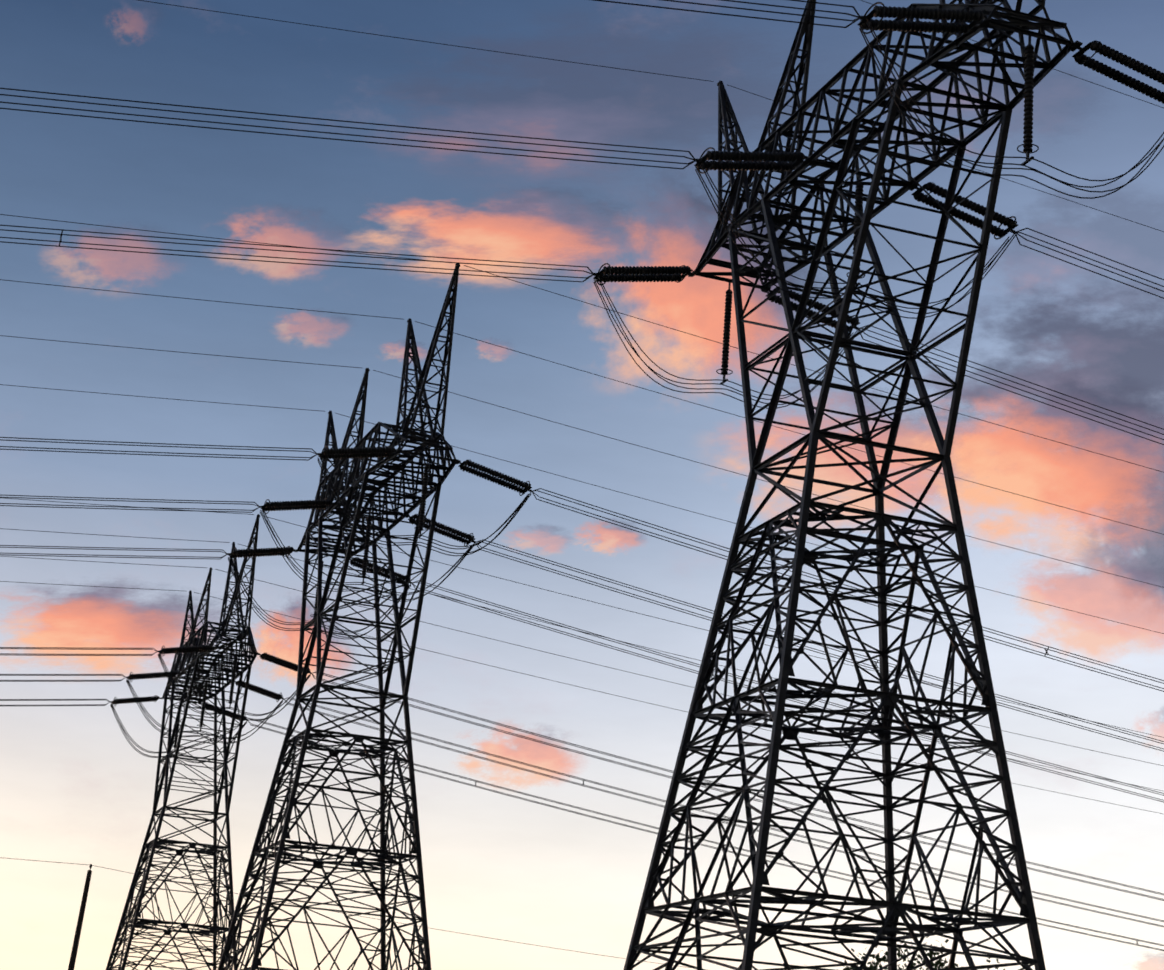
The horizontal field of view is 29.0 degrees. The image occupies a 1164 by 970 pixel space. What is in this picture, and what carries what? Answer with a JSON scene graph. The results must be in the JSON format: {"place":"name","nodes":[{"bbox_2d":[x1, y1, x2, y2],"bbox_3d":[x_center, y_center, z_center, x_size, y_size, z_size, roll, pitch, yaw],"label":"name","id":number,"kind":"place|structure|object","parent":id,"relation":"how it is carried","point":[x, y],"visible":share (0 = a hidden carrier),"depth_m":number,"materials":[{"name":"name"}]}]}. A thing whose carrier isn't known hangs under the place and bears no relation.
{"place":"outdoors","nodes":[
{"label":"outdoors","id":0,"kind":"place"},
{"bbox_2d":[7,585,215,673],"bbox_3d":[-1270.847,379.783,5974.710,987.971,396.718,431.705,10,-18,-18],"label":"cloud","id":1,"kind":"structure","parent":0,"point":[102,617],"depth_m":5974.69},
{"bbox_2d":[236,211,318,275],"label":"cloud","id":2,"kind":"structure","parent":0,"point":[277,234],"depth_m":5342.97,"materials":[{"name":"pink"}]},
{"bbox_2d":[255,601,348,681],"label":"cloud","id":3,"kind":"structure","parent":0,"point":[283,644],"depth_m":6197.36,"materials":[{"name":"pink"}]},
{"bbox_2d":[461,727,573,784],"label":"cloud","id":4,"kind":"structure","parent":0,"point":[534,753],"depth_m":6629.13,"materials":[{"name":"pink"}]},
{"bbox_2d":[367,167,689,281],"bbox_3d":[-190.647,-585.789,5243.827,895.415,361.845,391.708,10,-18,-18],"label":"cloud","id":5,"kind":"structure","parent":0,"point":[534,226],"depth_m":5243.55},
{"bbox_2d":[0,0,1163,969],"label":"sky","id":6,"kind":"structure","parent":0,"point":[73,788],"materials":[{"name":"blue"}]},
{"bbox_2d":[451,64,717,145],"bbox_3d":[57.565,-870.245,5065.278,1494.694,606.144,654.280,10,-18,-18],"label":"cloud","id":7,"kind":"structure","parent":0,"point":[567,112],"depth_m":5065.62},
{"bbox_2d":[580,522,638,551],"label":"cloud","id":8,"kind":"structure","parent":0,"point":[613,537],"depth_m":6397.49,"materials":[{"name":"pink"}]},
{"bbox_2d":[617,191,807,377],"bbox_3d":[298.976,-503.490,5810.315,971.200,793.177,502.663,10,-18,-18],"label":"cloud","id":9,"kind":"structure","parent":0,"point":[678,232],"depth_m":5810.52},
{"bbox_2d":[727,361,1076,565],"bbox_3d":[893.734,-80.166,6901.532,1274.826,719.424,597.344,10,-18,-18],"label":"cloud","id":10,"kind":"structure","parent":0,"point":[915,485],"depth_m":6901.72,"materials":[{"name":"pink"}]},
{"bbox_2d":[913,378,1163,550],"bbox_3d":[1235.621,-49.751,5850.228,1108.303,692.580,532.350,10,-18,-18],"label":"cloud","id":11,"kind":"structure","parent":0,"point":[1012,461],"depth_m":5850.12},
{"bbox_2d":[932,291,1163,495],"bbox_3d":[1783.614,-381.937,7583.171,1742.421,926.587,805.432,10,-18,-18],"label":"cloud","id":12,"kind":"structure","parent":0,"point":[1119,354],"depth_m":7584.11,"materials":[{"name":"grey"}]},
{"bbox_2d":[970,525,1163,655],"bbox_3d":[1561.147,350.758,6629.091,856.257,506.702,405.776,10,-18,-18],"label":"cloud","id":13,"kind":"structure","parent":0,"point":[1116,598],"depth_m":6629.34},
{"bbox_2d":[1084,475,1163,581],"bbox_3d":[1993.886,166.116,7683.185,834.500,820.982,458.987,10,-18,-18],"label":"cloud","id":14,"kind":"structure","parent":0,"point":[1155,520],"depth_m":7684.13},
{"label":"ground","id":15,"kind":"structure","parent":0,"visible":0},
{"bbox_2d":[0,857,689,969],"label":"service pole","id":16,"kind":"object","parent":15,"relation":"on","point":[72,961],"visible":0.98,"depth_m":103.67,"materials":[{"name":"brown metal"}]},
{"bbox_2d":[0,0,1163,969],"bbox_3d":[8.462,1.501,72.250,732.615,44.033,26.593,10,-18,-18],"label":"pylon","id":17,"kind":"object","parent":15,"relation":"on","point":[966,18],"visible":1,"depth_m":71.37,"materials":[{"name":"metal"}]},
{"bbox_2d":[0,214,1163,969],"bbox_3d":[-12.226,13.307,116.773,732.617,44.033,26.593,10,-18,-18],"label":"pylon","id":18,"kind":"object","parent":15,"relation":"on","point":[332,486],"visible":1,"depth_m":116.48,"materials":[{"name":"metal"}]},
{"bbox_2d":[0,498,1163,969],"bbox_3d":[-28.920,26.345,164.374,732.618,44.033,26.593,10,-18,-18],"label":"pylon","id":19,"kind":"object","parent":15,"relation":"on","point":[188,672],"visible":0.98,"depth_m":165.48,"materials":[{"name":"metal"}]},
{"bbox_2d":[843,948,899,969],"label":"tree","id":20,"kind":"object","parent":15,"relation":"on","point":[884,958],"visible":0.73,"depth_m":168.18,"materials":[{"name":"brown plant"}]},
{"bbox_2d":[850,940,923,969],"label":"tree","id":21,"kind":"object","parent":15,"relation":"on","point":[899,953],"visible":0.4,"depth_m":182.37,"materials":[{"name":"brown plant"}]},
{"bbox_2d":[897,935,954,969],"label":"tree","id":22,"kind":"object","parent":15,"relation":"on","point":[930,955],"visible":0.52,"depth_m":172.49,"materials":[{"name":"brown plant"}]},
{"bbox_2d":[912,939,957,969],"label":"tree","id":23,"kind":"object","parent":15,"relation":"on","point":[935,965],"visible":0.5,"depth_m":177.71,"materials":[{"name":"brown plant"}]},
{"bbox_2d":[918,952,1004,969],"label":"tree","id":24,"kind":"object","parent":15,"relation":"on","point":[987,960],"visible":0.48,"depth_m":182.61,"materials":[{"name":"brown plant"}]}
]}

